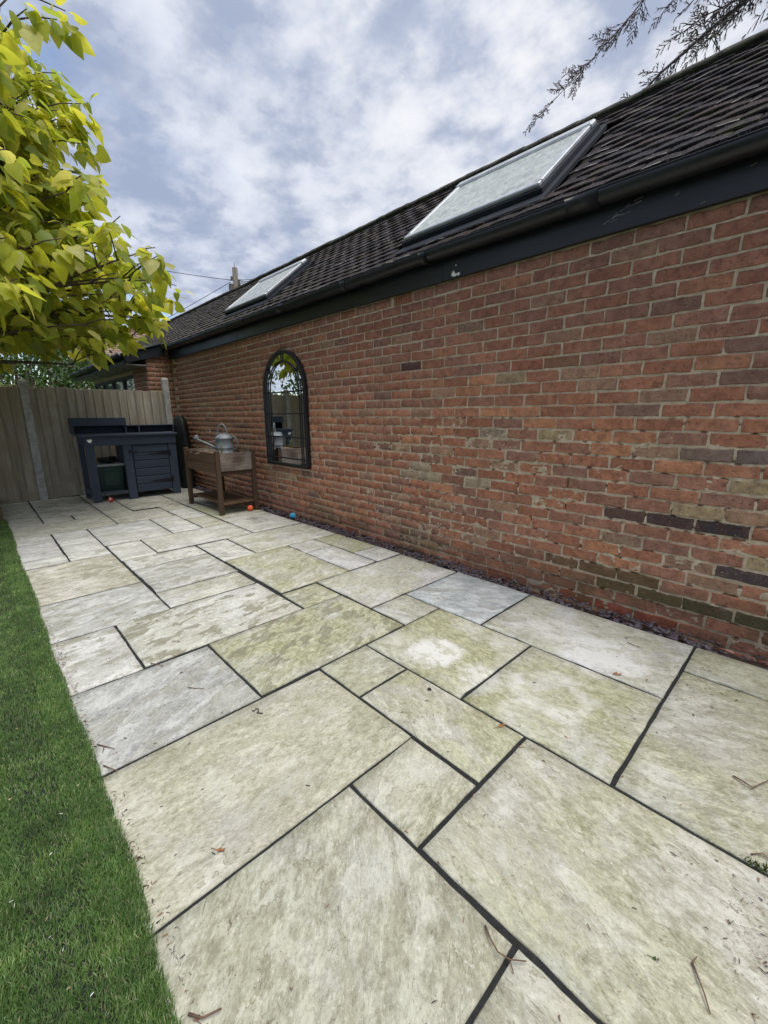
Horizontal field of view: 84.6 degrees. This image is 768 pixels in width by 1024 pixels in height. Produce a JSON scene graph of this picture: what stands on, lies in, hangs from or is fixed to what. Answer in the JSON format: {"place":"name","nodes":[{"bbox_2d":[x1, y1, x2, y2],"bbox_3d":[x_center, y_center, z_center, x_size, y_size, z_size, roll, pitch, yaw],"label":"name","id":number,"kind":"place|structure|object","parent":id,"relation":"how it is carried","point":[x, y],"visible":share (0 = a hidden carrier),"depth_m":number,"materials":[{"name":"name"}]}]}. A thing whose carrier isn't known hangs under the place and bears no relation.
{"place":"outdoors","nodes":[
{"label":"outdoors","id":0,"kind":"place"},
{"bbox_2d":[0,382,57,387],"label":"variegated shrub","id":1,"kind":"object","parent":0,"point":[1,385],"depth_m":6.59,"materials":[{"name":"green plant"}]},
{"bbox_2d":[3,494,85,503],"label":"ground","id":2,"kind":"structure","parent":0,"point":[49,498],"depth_m":7.06,"materials":[{"name":"brown soil"}]},
{"bbox_2d":[0,348,94,388],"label":"evergreen shrub","id":3,"kind":"object","parent":2,"relation":"on","point":[16,371],"visible":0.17,"depth_m":10.14,"materials":[{"name":"green plant"}]},
{"bbox_2d":[0,346,111,388],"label":"garden tree","id":4,"kind":"object","parent":2,"relation":"on","point":[64,374],"visible":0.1,"depth_m":12.47,"materials":[{"name":"green plant"}]},
{"bbox_2d":[0,378,172,503],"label":"timber fence","id":5,"kind":"object","parent":2,"relation":"on","point":[39,456],"visible":0.66,"depth_m":5.99,"materials":[{"name":"wood"}]},
{"bbox_2d":[229,263,240,289],"bbox_3d":[-8.500,-9.389,25.034,0.576,9.780,0.496,-12,18,-42],"label":"utility pole","id":6,"kind":"object","parent":2,"relation":"on","point":[235,280],"visible":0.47,"depth_m":24.07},
{"bbox_2d":[92,257,227,279],"bbox_3d":[-15.931,-12.338,18.637,18.125,1.064,0.029,-10,16,-37],"label":"overhead cable","id":7,"kind":"object","parent":6,"relation":"attached to","point":[188,274],"visible":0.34,"depth_m":23.01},
{"bbox_2d":[133,282,229,336],"bbox_3d":[-11.806,-11.667,24.401,6.054,3.049,0.029,-1,13,-2],"label":"overhead cable","id":8,"kind":"object","parent":6,"relation":"attached to","point":[193,303],"visible":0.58,"depth_m":24.32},
{"bbox_2d":[69,28,767,664],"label":"brick building","id":9,"kind":"structure","parent":2,"relation":"on","point":[541,364],"depth_m":2.64,"materials":[{"name":"brick"}]},
{"bbox_2d":[95,382,103,389],"bbox_3d":[-6.549,-2.651,9.809,0.060,0.650,0.850,-12,18,-42],"label":"window","id":10,"kind":"structure","parent":9,"relation":"in","point":[100,385],"depth_m":9.74,"materials":[{"name":"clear glass"}]},
{"bbox_2d":[103,380,112,389],"bbox_3d":[-5.954,-2.514,9.203,0.060,0.650,0.850,-12,18,-42],"label":"window","id":11,"kind":"structure","parent":9,"relation":"in","point":[107,385],"depth_m":9.17,"materials":[{"name":"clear glass"}]},
{"bbox_2d":[112,377,123,389],"bbox_3d":[-5.358,-2.378,8.597,0.060,0.650,0.850,-12,18,-42],"label":"window","id":12,"kind":"structure","parent":9,"relation":"in","point":[117,383],"depth_m":8.56,"materials":[{"name":"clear glass"}]},
{"bbox_2d":[123,374,134,389],"bbox_3d":[-4.763,-2.242,7.992,0.060,0.650,0.850,-12,18,-42],"label":"window","id":13,"kind":"structure","parent":9,"relation":"in","point":[128,381],"depth_m":8.01,"materials":[{"name":"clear glass"}]},
{"bbox_2d":[263,350,310,468],"bbox_3d":[-1.131,-1.167,4.814,0.046,1.286,0.893,-12,18,-42],"label":"arched mirror","id":14,"kind":"object","parent":9,"relation":"attached to","point":[286,406],"visible":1,"depth_m":4.78,"materials":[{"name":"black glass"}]},
{"bbox_2d":[523,0,767,134],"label":"conifer tree","id":15,"kind":"object","parent":2,"relation":"on","point":[722,21],"visible":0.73,"depth_m":4.90,"materials":[{"name":"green plant"}]},
{"bbox_2d":[0,519,184,1023],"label":"lawn","id":16,"kind":"structure","parent":0,"point":[128,915],"depth_m":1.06,"materials":[{"name":"green plant"}]},
{"bbox_2d":[0,507,3,519],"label":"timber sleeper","id":17,"kind":"object","parent":16,"relation":"on","point":[1,515],"visible":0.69,"depth_m":4.84,"materials":[{"name":"brown wood"}]},
{"bbox_2d":[4,597,93,1018],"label":"fallen petals","id":18,"kind":"object","parent":16,"relation":"on","point":[52,852],"visible":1,"depth_m":1.14,"materials":[{"name":"plant"}]},
{"bbox_2d":[0,0,193,375],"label":"golden tree","id":19,"kind":"object","parent":16,"relation":"on","point":[47,227],"visible":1,"depth_m":4.05,"materials":[{"name":"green plant"}]},
{"bbox_2d":[41,329,175,397],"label":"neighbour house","id":20,"kind":"structure","parent":0,"point":[117,350],"depth_m":23.24,"materials":[{"name":"brown brick"}]},
{"bbox_2d":[0,488,767,1023],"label":"patio","id":21,"kind":"structure","parent":0,"point":[310,742],"depth_m":1.38,"materials":[{"name":"stone"}]},
{"bbox_2d":[67,418,180,502],"bbox_3d":[-3.697,-0.814,6.247,1.385,1.140,0.665,-12,18,-42],"label":"potting bench","id":22,"kind":"object","parent":21,"relation":"on","point":[146,454],"visible":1,"depth_m":6.08,"materials":[{"name":"wood"}]},
{"bbox_2d":[96,461,124,490],"bbox_3d":[-3.979,-0.522,6.110,0.350,0.374,0.410,-12,18,-42],"label":"storage box","id":23,"kind":"object","parent":22,"relation":"on","point":[111,476],"visible":0.72,"depth_m":5.97,"materials":[{"name":"green plastic"}]},
{"bbox_2d":[96,456,117,463],"bbox_3d":[-3.970,-0.747,6.048,0.251,0.090,0.217,-5,14,-18],"label":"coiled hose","id":24,"kind":"object","parent":23,"relation":"on","point":[107,460],"visible":1,"depth_m":5.98,"materials":[{"name":"black rubber"}]},
{"bbox_2d":[128,443,174,491],"bbox_3d":[-3.393,-0.651,6.178,0.559,0.680,0.056,-12,18,-42],"label":"door","id":25,"kind":"structure","parent":22,"relation":"in","point":[151,461],"depth_m":6.18,"materials":[{"name":"wood"}]},
{"bbox_2d":[173,415,194,488],"bbox_3d":[-3.306,-0.986,6.958,0.249,1.190,0.469,-12,18,-42],"label":"covered bundle","id":26,"kind":"object","parent":21,"relation":"on","point":[181,429],"visible":0.73,"depth_m":6.80,"materials":[{"name":"black fabric"}]},
{"bbox_2d":[188,1007,221,1018],"bbox_3d":[-0.355,0.994,0.834,0.066,0.010,0.016,-1,13,-4],"label":"twig","id":27,"kind":"object","parent":21,"relation":"on","point":[191,1014],"visible":1,"depth_m":0.83,"materials":[{"name":"brown wood"}]},
{"bbox_2d":[183,447,258,515],"bbox_3d":[-2.130,-0.441,5.439,0.542,0.758,1.060,-12,18,-42],"label":"raised planter","id":28,"kind":"object","parent":21,"relation":"on","point":[219,465],"visible":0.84,"depth_m":5.17,"materials":[{"name":"wood"}]},
{"bbox_2d":[193,423,238,452],"bbox_3d":[-2.105,-0.929,5.312,0.576,0.363,0.218,4,14,16],"label":"watering can","id":29,"kind":"object","parent":28,"relation":"on","point":[225,439],"visible":0.96,"depth_m":5.24,"materials":[{"name":"metal"}]},
{"bbox_2d":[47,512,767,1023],"bbox_3d":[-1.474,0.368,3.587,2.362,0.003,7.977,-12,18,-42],"label":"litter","id":30,"kind":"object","parent":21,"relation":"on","point":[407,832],"visible":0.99,"depth_m":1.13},
{"bbox_2d":[484,925,526,973],"bbox_3d":[0.260,0.965,0.934,0.037,0.014,0.102,-12,18,-42],"label":"twig","id":31,"kind":"object","parent":21,"relation":"on","point":[509,959],"visible":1,"depth_m":0.92,"materials":[{"name":"brown wood"}]},
{"bbox_2d":[691,956,710,1013],"bbox_3d":[0.658,0.979,0.879,0.014,0.007,0.098,5,14,22],"label":"twig","id":32,"kind":"object","parent":21,"relation":"on","point":[692,962],"visible":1,"depth_m":0.88,"materials":[{"name":"wood"}]},
{"bbox_2d":[733,775,767,787],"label":"twig","id":33,"kind":"object","parent":21,"relation":"on","point":[748,784],"visible":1,"depth_m":1.35,"materials":[{"name":"brown wood"}]},
{"bbox_2d":[744,856,767,873],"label":"moss tuft","id":34,"kind":"object","parent":21,"relation":"on","point":[757,865],"visible":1,"depth_m":1.10,"materials":[{"name":"green plant"}]},
{"bbox_2d":[0,0,767,387],"label":"sky","id":35,"kind":"structure","parent":0,"point":[255,136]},
{"bbox_2d":[195,487,767,669],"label":"soil","id":36,"kind":"structure","parent":0,"point":[751,662],"depth_m":2.56,"materials":[{"name":"brown soil"}]},
{"bbox_2d":[195,485,767,669],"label":"slate chippings","id":37,"kind":"object","parent":36,"relation":"on","point":[638,624],"visible":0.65,"depth_m":2.96,"materials":[{"name":"grey gravel"}]}
]}

